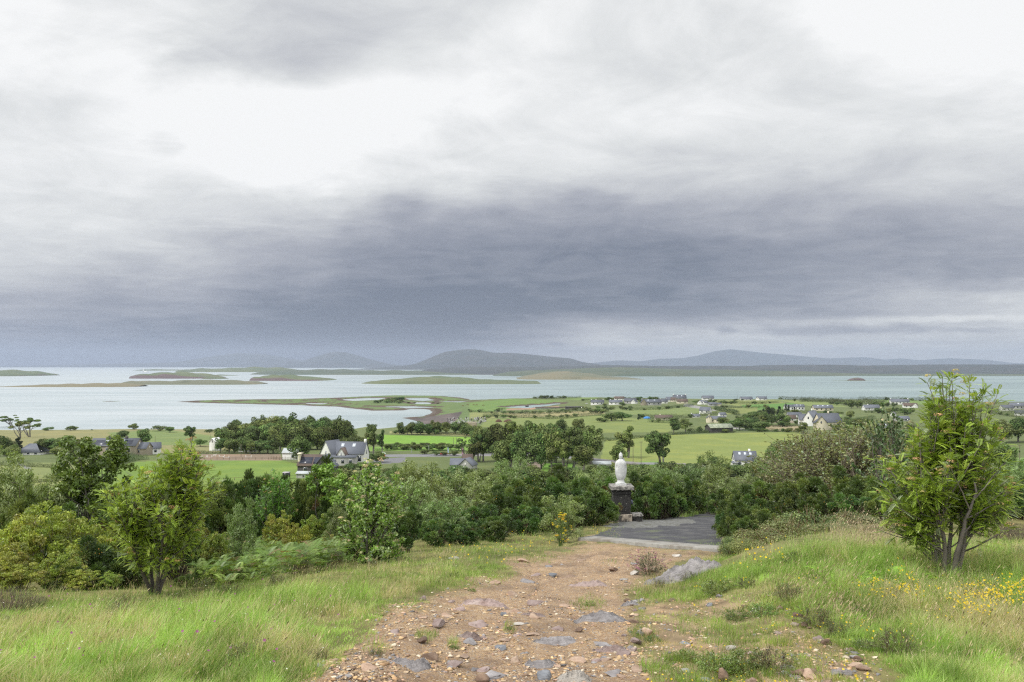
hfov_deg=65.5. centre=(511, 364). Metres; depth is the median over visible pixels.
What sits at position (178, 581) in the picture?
scrub bush
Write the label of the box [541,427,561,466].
tree
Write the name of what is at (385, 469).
tree
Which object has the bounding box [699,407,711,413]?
house
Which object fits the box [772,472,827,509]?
gorse bush
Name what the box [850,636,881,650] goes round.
herb clump
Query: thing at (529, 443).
tree
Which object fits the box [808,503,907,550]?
seed stalks
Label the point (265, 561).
scrub bush
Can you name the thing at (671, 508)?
gorse bush
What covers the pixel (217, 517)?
gorse bush
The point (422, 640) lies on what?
rock
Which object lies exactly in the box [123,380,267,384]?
island
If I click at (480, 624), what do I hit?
rock
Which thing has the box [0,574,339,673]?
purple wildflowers
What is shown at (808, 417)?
house
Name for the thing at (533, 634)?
flat stone
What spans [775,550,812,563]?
herb clump
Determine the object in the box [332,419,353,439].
tree
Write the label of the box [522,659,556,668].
bedrock
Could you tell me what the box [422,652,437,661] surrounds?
rock
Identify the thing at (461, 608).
flat stone
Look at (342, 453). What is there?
white house
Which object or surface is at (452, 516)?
willow bush
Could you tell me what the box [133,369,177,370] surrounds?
island
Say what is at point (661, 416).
house
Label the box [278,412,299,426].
tree
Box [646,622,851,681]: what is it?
yellow wildflowers
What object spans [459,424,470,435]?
tree
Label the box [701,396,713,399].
house
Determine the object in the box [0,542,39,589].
hawthorn bush
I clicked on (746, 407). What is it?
hedge
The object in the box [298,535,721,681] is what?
path
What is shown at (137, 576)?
gorse bush
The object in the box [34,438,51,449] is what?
tree
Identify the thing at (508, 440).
tree
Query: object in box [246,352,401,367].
mountain
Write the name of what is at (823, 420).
house
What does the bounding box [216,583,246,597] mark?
heather clump
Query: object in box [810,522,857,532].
bramble patch
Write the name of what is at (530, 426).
tree
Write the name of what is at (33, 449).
bungalow
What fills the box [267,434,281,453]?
tree
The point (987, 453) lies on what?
tree
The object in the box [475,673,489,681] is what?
rock
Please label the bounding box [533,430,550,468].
tree
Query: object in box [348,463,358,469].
bush
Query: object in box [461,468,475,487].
tree
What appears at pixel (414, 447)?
bush
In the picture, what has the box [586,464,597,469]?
tree
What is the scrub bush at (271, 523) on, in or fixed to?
on the ground at (686, 447)
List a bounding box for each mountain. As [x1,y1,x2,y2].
[0,353,301,366]
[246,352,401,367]
[351,349,599,369]
[593,349,916,365]
[831,357,1023,364]
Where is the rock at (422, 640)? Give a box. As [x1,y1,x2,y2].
[417,636,426,643]
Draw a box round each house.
[92,436,152,454]
[150,442,161,453]
[209,437,221,450]
[319,439,369,465]
[590,399,603,404]
[609,399,621,404]
[614,396,623,400]
[624,398,637,403]
[640,399,661,404]
[654,414,672,419]
[658,398,667,402]
[666,397,675,401]
[673,394,686,398]
[676,399,687,402]
[697,400,707,404]
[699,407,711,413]
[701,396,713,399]
[706,415,724,422]
[708,402,716,405]
[717,412,726,416]
[739,397,752,399]
[756,396,766,399]
[781,415,796,420]
[783,404,804,409]
[786,412,801,416]
[797,409,816,425]
[811,405,833,410]
[812,411,841,429]
[861,404,879,409]
[888,398,909,404]
[892,416,909,420]
[902,403,917,407]
[998,405,1014,410]
[1008,402,1023,408]
[1014,410,1023,415]
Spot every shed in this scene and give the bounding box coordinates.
[282,448,297,459]
[535,407,564,408]
[565,406,583,408]
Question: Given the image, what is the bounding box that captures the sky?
[0,0,1023,365]
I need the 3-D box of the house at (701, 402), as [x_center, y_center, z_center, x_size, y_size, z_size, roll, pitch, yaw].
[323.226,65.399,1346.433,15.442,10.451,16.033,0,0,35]
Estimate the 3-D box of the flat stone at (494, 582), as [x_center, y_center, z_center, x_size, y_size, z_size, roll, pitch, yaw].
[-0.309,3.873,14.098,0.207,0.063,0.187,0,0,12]
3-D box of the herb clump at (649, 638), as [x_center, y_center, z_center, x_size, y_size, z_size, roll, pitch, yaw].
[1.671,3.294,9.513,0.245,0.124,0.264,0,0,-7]
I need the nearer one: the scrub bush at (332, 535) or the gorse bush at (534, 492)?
the scrub bush at (332, 535)
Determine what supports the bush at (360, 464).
on the ground at (686, 447)
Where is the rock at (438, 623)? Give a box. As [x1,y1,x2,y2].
[432,618,444,627]
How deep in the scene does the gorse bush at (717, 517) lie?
27.91 m
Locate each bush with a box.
[0,445,38,515]
[0,488,43,542]
[0,515,48,589]
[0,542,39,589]
[0,546,27,589]
[0,562,49,590]
[12,500,70,557]
[15,471,76,517]
[20,501,95,590]
[28,490,77,553]
[29,500,81,568]
[36,547,81,590]
[42,580,60,590]
[44,534,132,590]
[62,480,108,522]
[62,565,103,591]
[65,426,78,430]
[74,516,127,574]
[83,510,121,535]
[97,571,122,588]
[103,549,156,589]
[114,541,144,578]
[128,423,138,428]
[151,425,167,430]
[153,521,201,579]
[163,513,210,573]
[165,489,214,542]
[173,573,194,587]
[190,567,207,587]
[194,439,207,445]
[196,567,226,586]
[199,530,234,581]
[202,489,236,540]
[208,482,245,539]
[220,498,247,541]
[221,476,260,539]
[222,496,257,558]
[238,468,254,484]
[243,471,261,539]
[243,474,288,503]
[243,490,271,540]
[256,552,274,574]
[261,509,297,555]
[275,474,307,533]
[280,469,316,510]
[280,523,313,569]
[287,491,317,535]
[294,481,330,499]
[300,453,353,524]
[300,513,325,540]
[304,498,335,535]
[317,534,333,559]
[322,502,352,557]
[324,490,376,539]
[343,464,353,469]
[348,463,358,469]
[357,462,364,469]
[369,453,377,459]
[373,463,401,513]
[374,450,388,461]
[383,444,391,450]
[385,503,423,552]
[390,475,437,534]
[394,459,446,534]
[405,504,444,532]
[409,445,419,449]
[418,518,463,546]
[419,495,469,538]
[426,468,484,514]
[442,510,486,534]
[446,521,483,545]
[448,451,458,455]
[461,504,504,535]
[463,468,505,513]
[475,515,517,541]
[476,484,533,531]
[480,474,513,497]
[490,454,531,485]
[497,474,527,518]
[500,505,547,535]
[505,484,568,524]
[507,475,545,496]
[537,475,591,514]
[537,503,577,532]
[538,492,584,542]
[540,463,595,494]
[549,512,571,545]
[561,491,600,526]
[567,476,612,522]
[574,468,602,480]
[584,498,616,525]
[592,464,627,500]
[593,476,615,514]
[595,417,607,421]
[597,497,623,523]
[601,412,622,420]
[609,471,645,511]
[616,412,632,420]
[626,465,660,482]
[631,481,670,519]
[637,473,663,510]
[643,485,678,518]
[649,466,685,488]
[656,474,687,513]
[661,490,687,517]
[669,464,711,506]
[678,481,701,513]
[683,476,707,513]
[697,450,734,514]
[704,493,721,514]
[709,487,742,513]
[711,475,751,512]
[711,522,724,536]
[715,508,736,534]
[715,508,740,540]
[718,499,759,533]
[719,484,758,512]
[726,473,758,486]
[730,514,759,541]
[732,508,779,542]
[736,428,884,499]
[737,420,918,496]
[739,494,773,524]
[740,476,779,495]
[743,459,793,482]
[749,479,795,514]
[764,440,790,477]
[766,488,807,526]
[771,445,827,477]
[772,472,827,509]
[785,417,992,488]
[795,491,840,523]
[796,464,850,515]
[826,492,870,522]
[832,474,880,513]
[862,476,907,513]
[862,489,904,523]
[966,475,1015,524]
[997,458,1023,508]
[1002,481,1023,518]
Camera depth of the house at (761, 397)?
1628.88 m
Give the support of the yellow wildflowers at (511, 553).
on the ground at (686, 447)
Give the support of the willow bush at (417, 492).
on the ground at (686, 447)
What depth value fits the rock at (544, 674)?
7.37 m
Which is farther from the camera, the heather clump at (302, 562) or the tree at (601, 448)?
the tree at (601, 448)
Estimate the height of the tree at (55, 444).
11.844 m
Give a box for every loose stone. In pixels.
[499,638,509,641]
[591,658,602,661]
[855,665,870,670]
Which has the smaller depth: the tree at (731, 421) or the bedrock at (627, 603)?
the bedrock at (627, 603)
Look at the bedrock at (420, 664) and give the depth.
7.35 m
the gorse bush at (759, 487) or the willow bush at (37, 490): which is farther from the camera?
the gorse bush at (759, 487)
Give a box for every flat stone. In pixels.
[361,662,377,670]
[390,629,398,633]
[441,612,451,616]
[455,606,464,610]
[460,654,468,658]
[463,638,476,644]
[477,666,489,671]
[489,580,500,583]
[507,591,517,595]
[520,578,534,582]
[525,632,540,635]
[527,600,543,605]
[551,626,562,630]
[568,656,585,662]
[594,641,609,646]
[604,669,620,676]
[616,651,630,655]
[631,665,645,671]
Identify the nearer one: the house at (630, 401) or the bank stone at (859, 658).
the bank stone at (859, 658)
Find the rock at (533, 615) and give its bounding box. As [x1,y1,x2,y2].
[529,613,539,618]
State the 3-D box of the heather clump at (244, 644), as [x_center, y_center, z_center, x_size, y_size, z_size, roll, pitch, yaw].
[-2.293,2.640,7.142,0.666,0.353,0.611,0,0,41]
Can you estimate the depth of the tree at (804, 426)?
602.91 m
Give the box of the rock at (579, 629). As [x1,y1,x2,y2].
[574,627,583,631]
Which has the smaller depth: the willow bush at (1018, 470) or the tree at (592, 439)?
the willow bush at (1018, 470)
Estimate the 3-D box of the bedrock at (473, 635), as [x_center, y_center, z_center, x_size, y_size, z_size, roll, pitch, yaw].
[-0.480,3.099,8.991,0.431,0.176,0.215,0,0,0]
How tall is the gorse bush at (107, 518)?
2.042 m
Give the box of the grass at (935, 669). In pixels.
[0,507,1023,681]
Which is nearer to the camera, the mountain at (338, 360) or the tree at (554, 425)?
the tree at (554, 425)
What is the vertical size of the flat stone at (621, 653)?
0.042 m
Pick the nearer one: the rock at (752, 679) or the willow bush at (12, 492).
the rock at (752, 679)
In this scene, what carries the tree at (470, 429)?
on the ground at (686, 447)
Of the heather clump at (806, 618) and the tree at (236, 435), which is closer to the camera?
the heather clump at (806, 618)
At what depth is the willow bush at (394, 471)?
40.05 m
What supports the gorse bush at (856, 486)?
on the ground at (686, 447)
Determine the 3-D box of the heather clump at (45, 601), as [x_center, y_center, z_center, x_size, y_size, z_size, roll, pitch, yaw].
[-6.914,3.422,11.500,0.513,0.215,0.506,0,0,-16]
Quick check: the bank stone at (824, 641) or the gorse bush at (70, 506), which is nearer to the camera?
the bank stone at (824, 641)
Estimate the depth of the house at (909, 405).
1185.57 m
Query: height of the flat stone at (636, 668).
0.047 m
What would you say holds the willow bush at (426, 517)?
on the ground at (686, 447)
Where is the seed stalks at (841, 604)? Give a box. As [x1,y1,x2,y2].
[765,544,895,629]
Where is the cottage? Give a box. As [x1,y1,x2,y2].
[731,449,756,465]
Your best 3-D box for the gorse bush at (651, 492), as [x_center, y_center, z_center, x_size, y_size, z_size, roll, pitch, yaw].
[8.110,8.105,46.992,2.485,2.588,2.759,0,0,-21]
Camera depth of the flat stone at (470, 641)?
8.76 m
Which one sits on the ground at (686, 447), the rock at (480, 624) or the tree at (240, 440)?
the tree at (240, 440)
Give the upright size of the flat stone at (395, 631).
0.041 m
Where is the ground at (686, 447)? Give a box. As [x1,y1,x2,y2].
[0,395,1023,681]
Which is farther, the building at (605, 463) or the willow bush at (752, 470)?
the building at (605, 463)
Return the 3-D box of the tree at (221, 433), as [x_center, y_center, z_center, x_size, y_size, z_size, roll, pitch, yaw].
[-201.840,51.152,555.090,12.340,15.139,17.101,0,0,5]
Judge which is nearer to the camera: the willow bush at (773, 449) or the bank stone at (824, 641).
the bank stone at (824, 641)
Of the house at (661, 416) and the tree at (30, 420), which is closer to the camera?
the tree at (30, 420)
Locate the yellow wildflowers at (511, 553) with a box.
[439,529,597,563]
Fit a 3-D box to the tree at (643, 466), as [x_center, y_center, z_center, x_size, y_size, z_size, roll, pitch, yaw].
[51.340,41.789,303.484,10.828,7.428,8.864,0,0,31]
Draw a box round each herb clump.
[444,572,461,577]
[643,634,660,641]
[670,646,701,662]
[694,649,747,676]
[697,576,737,596]
[717,606,752,622]
[720,643,779,676]
[743,602,779,617]
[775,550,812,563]
[840,602,878,620]
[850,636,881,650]
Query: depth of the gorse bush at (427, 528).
23.86 m
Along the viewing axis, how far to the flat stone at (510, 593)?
12.88 m
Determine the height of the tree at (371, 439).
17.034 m
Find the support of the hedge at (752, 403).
on the ground at (686, 447)
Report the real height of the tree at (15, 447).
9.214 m
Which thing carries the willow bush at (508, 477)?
on the ground at (686, 447)
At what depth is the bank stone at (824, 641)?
8.38 m
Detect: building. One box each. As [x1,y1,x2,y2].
[450,454,477,468]
[592,461,611,466]
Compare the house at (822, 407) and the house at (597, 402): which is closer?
the house at (822, 407)
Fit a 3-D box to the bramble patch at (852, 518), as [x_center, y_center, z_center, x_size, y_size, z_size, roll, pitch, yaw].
[8.569,3.923,20.017,1.781,0.557,1.590,0,0,8]
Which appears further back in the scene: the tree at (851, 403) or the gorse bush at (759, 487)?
the tree at (851, 403)
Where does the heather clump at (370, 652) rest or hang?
on the path
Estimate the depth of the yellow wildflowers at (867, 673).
8.77 m
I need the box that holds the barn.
[704,423,733,432]
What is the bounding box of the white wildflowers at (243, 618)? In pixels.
[0,553,490,679]
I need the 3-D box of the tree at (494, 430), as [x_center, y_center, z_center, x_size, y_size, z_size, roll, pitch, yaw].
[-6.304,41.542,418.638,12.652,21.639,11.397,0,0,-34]
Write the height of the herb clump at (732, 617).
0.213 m
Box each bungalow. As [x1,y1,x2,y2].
[20,443,49,454]
[296,452,338,471]
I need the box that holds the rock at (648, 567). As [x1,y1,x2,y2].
[642,563,657,571]
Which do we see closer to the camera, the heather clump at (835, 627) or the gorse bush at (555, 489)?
the heather clump at (835, 627)
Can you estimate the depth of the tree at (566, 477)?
279.62 m
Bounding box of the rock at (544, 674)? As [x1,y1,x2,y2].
[537,669,550,680]
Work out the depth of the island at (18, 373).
5589.31 m
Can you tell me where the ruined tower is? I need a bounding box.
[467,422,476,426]
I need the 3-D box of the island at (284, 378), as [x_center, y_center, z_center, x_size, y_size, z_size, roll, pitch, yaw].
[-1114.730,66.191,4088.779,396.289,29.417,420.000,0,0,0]
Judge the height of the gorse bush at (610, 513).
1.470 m
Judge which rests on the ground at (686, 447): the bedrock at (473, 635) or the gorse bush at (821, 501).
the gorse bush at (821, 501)
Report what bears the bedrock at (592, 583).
on the path
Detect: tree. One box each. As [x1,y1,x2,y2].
[0,415,18,425]
[0,435,17,455]
[0,444,21,456]
[8,421,30,436]
[15,437,22,448]
[21,417,40,436]
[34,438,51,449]
[43,438,54,448]
[45,434,138,559]
[49,446,62,455]
[50,435,66,447]
[72,445,79,458]
[93,436,224,594]
[115,430,129,437]
[136,428,151,441]
[165,426,174,432]
[183,426,195,442]
[214,427,234,439]
[214,438,225,452]
[223,422,238,439]
[223,439,235,451]
[231,419,241,425]
[231,428,241,439]
[232,440,238,452]
[237,423,248,428]
[237,427,256,439]
[237,436,253,452]
[243,440,254,453]
[249,416,261,440]
[253,426,265,440]
[254,439,264,453]
[254,468,298,545]
[257,415,268,422]
[259,415,280,424]
[259,422,274,440]
[261,440,274,453]
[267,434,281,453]
[268,421,287,449]
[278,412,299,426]
[279,425,300,445]
[280,419,308,444]
[287,434,314,458]
[298,426,312,440]
[301,415,315,424]
[304,462,360,533]
[308,419,329,448]
[309,428,333,448]
[317,416,332,424]
[317,426,336,444]
[330,415,342,427]
[331,468,353,482]
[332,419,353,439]
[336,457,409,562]
[347,434,360,441]
[348,471,361,481]
[364,427,376,453]
[366,424,376,432]
[375,429,384,451]
[381,468,391,472]
[396,422,404,433]
[404,424,412,434]
[408,422,417,433]
[413,421,425,434]
[424,424,432,432]
[429,420,439,433]
[430,469,451,486]
[433,422,441,433]
[440,422,450,431]
[440,465,468,473]
[443,470,466,487]
[450,423,459,433]
[455,437,468,453]
[456,421,467,430]
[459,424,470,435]
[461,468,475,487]
[463,468,481,471]
[466,442,484,458]
[467,426,475,432]
[471,427,492,461]
[471,432,487,461]
[478,469,498,483]
[487,423,507,461]
[489,440,510,465]
[491,465,511,471]
[497,420,522,460]
[501,434,513,466]
[509,430,526,465]
[518,430,540,466]
[520,467,547,483]
[522,420,536,452]
[526,464,544,471]
[527,422,537,436]
[530,423,550,462]
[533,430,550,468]
[536,470,550,482]
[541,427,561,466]
[546,423,553,428]
[548,424,564,462]
[548,468,572,481]
[550,437,569,466]
[555,419,568,430]
[561,426,583,467]
[565,467,582,478]
[571,419,584,430]
[571,444,594,469]
[575,468,593,478]
[580,425,603,463]
[585,425,602,451]
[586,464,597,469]
[600,465,614,472]
[609,441,627,460]
[614,425,634,457]
[626,465,644,479]
[634,464,658,475]
[644,430,670,462]
[655,461,675,467]
[661,464,683,478]
[669,420,680,433]
[674,463,684,467]
[678,466,695,481]
[679,418,689,430]
[685,463,700,467]
[697,461,719,466]
[707,457,722,462]
[713,466,734,477]
[717,417,729,423]
[723,420,735,426]
[729,465,750,475]
[732,418,747,429]
[742,411,757,417]
[742,419,762,429]
[753,414,769,422]
[753,422,771,428]
[763,414,776,424]
[775,413,791,422]
[793,438,811,453]
[798,421,807,433]
[846,411,854,417]
[847,400,855,407]
[851,419,863,425]
[866,369,1023,578]
[898,408,909,414]
[973,442,997,472]
[987,419,1018,440]
[991,441,1020,470]
[1009,417,1023,441]
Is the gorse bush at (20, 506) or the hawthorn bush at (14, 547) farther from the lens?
the gorse bush at (20, 506)
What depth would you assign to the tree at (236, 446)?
488.26 m
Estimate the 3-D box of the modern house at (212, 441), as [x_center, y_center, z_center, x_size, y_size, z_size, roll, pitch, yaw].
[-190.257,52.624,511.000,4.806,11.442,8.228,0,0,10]
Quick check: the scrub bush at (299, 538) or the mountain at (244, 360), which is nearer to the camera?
the scrub bush at (299, 538)
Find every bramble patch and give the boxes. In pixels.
[718,545,738,553]
[720,532,760,554]
[723,537,764,552]
[732,525,802,544]
[755,516,823,539]
[774,503,849,534]
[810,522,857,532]
[816,509,883,526]
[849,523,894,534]
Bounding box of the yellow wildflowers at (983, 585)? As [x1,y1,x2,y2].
[852,557,1023,622]
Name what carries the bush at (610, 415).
on the ground at (686, 447)
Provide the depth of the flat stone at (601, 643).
9.00 m
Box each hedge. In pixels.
[0,460,54,467]
[102,454,148,467]
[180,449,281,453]
[374,448,487,451]
[412,431,463,434]
[483,412,601,418]
[504,408,586,413]
[533,396,581,398]
[603,429,708,440]
[629,403,693,409]
[637,411,717,417]
[647,416,672,422]
[714,405,740,414]
[718,401,778,403]
[727,405,763,407]
[736,427,804,431]
[777,409,839,413]
[778,396,853,404]
[799,396,886,403]
[844,415,873,424]
[861,396,954,400]
[960,403,1023,417]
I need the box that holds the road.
[592,512,722,544]
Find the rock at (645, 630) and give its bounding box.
[642,627,652,635]
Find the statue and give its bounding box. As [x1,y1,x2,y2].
[615,452,626,485]
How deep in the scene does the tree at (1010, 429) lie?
518.95 m
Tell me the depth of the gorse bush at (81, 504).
27.25 m
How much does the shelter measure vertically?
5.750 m
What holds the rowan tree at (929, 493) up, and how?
on the ground at (686, 447)
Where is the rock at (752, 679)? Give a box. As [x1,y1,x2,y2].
[745,677,756,681]
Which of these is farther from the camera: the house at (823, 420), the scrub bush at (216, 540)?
the house at (823, 420)
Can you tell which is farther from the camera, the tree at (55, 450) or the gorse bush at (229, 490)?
the tree at (55, 450)
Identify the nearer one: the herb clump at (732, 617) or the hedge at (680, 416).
the herb clump at (732, 617)
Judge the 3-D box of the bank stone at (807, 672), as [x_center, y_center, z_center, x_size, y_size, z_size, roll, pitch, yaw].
[2.682,2.816,7.185,0.128,0.115,0.169,0,0,-33]
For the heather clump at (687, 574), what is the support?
on the ground at (686, 447)
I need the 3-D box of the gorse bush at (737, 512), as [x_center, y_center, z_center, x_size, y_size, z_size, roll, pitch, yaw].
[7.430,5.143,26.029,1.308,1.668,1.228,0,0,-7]
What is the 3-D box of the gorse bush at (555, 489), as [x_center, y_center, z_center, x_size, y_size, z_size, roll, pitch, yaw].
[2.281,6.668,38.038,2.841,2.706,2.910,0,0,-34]
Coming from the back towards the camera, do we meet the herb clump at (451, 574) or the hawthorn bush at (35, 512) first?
the hawthorn bush at (35, 512)
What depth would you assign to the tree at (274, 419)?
603.93 m
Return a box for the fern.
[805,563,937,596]
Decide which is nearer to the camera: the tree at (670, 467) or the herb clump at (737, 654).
the herb clump at (737, 654)
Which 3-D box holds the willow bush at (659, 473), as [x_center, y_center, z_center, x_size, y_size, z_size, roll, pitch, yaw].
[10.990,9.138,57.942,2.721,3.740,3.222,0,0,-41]
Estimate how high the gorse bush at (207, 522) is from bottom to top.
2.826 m
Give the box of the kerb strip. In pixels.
[578,536,725,551]
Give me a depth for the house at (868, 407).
1078.00 m
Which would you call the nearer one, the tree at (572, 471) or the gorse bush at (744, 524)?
the gorse bush at (744, 524)
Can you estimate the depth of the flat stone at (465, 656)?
8.17 m
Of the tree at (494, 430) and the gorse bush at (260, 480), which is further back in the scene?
the tree at (494, 430)
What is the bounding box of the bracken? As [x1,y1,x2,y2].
[187,531,358,583]
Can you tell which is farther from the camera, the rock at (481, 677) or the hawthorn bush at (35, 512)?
the hawthorn bush at (35, 512)
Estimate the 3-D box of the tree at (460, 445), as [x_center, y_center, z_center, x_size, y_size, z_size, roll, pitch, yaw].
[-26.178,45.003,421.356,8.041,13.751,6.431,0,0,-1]
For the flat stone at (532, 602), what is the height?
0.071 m
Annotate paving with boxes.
[605,517,695,528]
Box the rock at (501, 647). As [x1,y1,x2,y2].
[495,644,506,650]
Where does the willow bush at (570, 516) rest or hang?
on the ground at (686, 447)
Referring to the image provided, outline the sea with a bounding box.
[0,367,1023,429]
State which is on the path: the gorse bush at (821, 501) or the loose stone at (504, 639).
the loose stone at (504, 639)
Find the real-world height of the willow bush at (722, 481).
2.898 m
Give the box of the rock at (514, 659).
[510,656,518,662]
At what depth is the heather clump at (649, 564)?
16.48 m
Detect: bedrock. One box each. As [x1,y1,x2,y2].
[389,657,431,671]
[456,631,483,640]
[458,598,509,608]
[501,608,523,612]
[522,612,545,616]
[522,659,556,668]
[533,636,576,645]
[556,669,592,681]
[568,610,627,623]
[569,580,606,586]
[592,644,627,651]
[621,600,638,605]
[643,556,720,584]
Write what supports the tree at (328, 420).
on the ground at (686, 447)
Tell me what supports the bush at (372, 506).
on the ground at (686, 447)
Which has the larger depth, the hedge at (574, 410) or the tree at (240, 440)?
the hedge at (574, 410)
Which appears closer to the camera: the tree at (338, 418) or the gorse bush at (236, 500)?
the gorse bush at (236, 500)
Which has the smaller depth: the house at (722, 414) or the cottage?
the cottage
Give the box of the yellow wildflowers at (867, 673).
[692,551,1012,680]
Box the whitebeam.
[844,402,917,484]
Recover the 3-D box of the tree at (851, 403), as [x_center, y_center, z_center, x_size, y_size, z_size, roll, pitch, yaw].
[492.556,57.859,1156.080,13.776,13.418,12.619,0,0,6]
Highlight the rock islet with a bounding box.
[848,377,865,380]
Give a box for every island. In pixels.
[0,370,57,375]
[0,383,147,386]
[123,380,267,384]
[129,371,225,378]
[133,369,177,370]
[175,367,295,371]
[202,377,228,378]
[249,375,336,380]
[362,376,540,383]
[516,371,642,379]
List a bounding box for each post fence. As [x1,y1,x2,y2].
[191,457,281,459]
[276,456,297,459]
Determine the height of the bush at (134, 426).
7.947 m
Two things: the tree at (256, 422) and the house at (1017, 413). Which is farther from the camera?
the house at (1017, 413)
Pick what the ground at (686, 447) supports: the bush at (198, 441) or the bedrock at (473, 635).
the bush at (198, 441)
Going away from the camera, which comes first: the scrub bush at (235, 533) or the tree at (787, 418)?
the scrub bush at (235, 533)
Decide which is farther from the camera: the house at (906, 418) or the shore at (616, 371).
the shore at (616, 371)
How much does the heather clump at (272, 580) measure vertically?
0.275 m
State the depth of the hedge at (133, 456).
406.12 m
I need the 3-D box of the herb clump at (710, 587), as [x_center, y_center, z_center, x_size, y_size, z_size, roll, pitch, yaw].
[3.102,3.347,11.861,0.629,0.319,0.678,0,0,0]
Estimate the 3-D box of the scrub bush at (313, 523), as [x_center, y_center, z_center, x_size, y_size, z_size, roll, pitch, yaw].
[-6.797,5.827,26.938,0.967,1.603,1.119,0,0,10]
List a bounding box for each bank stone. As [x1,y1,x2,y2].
[628,647,636,651]
[630,637,641,644]
[652,659,667,667]
[793,612,800,617]
[803,668,818,678]
[812,635,823,640]
[820,639,831,644]
[831,669,842,675]
[841,668,852,675]
[847,662,863,666]
[853,655,862,661]
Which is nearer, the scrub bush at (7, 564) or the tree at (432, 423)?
the scrub bush at (7, 564)
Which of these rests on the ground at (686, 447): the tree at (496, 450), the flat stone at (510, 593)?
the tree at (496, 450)
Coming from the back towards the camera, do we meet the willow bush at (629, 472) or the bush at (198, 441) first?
the bush at (198, 441)
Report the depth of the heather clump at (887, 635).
8.12 m
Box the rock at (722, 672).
[718,667,728,681]
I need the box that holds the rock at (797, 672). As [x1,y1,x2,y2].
[791,669,803,675]
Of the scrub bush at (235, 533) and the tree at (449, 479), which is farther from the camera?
the tree at (449, 479)
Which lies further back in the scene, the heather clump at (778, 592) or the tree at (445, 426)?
the tree at (445, 426)
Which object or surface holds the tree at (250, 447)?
on the ground at (686, 447)
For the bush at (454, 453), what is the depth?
453.02 m
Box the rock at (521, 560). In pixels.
[517,558,528,562]
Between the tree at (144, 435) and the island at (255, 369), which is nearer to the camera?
the tree at (144, 435)
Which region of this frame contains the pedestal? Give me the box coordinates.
[608,483,633,521]
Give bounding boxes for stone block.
[631,512,642,521]
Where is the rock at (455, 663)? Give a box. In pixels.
[446,660,462,667]
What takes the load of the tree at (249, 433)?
on the ground at (686, 447)
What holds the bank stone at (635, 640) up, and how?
on the ground at (686, 447)
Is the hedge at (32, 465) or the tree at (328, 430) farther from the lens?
the tree at (328, 430)
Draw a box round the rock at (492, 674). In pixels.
[485,670,506,678]
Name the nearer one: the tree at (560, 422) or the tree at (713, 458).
the tree at (713, 458)
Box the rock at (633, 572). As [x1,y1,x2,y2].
[630,570,638,574]
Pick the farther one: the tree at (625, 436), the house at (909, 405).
the house at (909, 405)
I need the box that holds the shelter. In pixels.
[295,471,309,477]
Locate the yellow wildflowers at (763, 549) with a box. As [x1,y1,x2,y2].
[740,537,783,565]
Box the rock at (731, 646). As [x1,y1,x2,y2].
[725,645,735,649]
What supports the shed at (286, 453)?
on the ground at (686, 447)
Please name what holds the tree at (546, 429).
on the ground at (686, 447)
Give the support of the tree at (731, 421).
on the ground at (686, 447)
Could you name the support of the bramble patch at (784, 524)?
on the ground at (686, 447)
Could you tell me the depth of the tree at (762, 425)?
624.69 m
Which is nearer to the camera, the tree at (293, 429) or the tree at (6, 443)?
the tree at (6, 443)
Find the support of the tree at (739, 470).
on the ground at (686, 447)
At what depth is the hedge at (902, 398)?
1610.50 m
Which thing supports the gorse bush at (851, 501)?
on the ground at (686, 447)
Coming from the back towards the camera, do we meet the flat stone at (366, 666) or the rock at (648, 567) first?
the rock at (648, 567)
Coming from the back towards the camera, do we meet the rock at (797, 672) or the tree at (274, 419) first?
the tree at (274, 419)
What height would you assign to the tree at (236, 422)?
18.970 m
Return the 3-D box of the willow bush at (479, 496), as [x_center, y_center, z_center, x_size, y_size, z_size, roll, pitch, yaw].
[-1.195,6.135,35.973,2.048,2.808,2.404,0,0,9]
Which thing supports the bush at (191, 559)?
on the ground at (686, 447)
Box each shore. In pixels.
[252,369,477,374]
[422,364,1023,374]
[492,367,834,375]
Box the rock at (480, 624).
[468,620,487,628]
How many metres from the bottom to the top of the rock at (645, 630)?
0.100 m
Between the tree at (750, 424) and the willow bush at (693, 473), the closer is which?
the willow bush at (693, 473)
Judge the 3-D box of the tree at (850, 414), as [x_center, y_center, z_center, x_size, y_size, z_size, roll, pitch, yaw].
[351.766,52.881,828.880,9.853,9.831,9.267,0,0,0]
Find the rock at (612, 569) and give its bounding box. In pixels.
[608,567,617,571]
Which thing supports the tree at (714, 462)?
on the ground at (686, 447)
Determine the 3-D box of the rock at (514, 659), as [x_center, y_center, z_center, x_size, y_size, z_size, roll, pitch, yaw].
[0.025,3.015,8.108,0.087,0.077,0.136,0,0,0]
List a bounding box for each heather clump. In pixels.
[0,588,37,611]
[13,595,50,610]
[91,601,132,620]
[106,593,142,607]
[185,577,217,590]
[211,637,289,668]
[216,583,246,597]
[265,574,285,585]
[284,559,313,574]
[306,647,341,662]
[311,546,344,568]
[367,560,382,567]
[368,647,384,656]
[627,547,670,576]
[648,579,664,587]
[678,570,694,579]
[732,576,762,588]
[740,644,800,674]
[761,582,805,601]
[796,604,842,628]
[818,621,858,636]
[861,626,930,656]
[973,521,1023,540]
[996,522,1023,541]

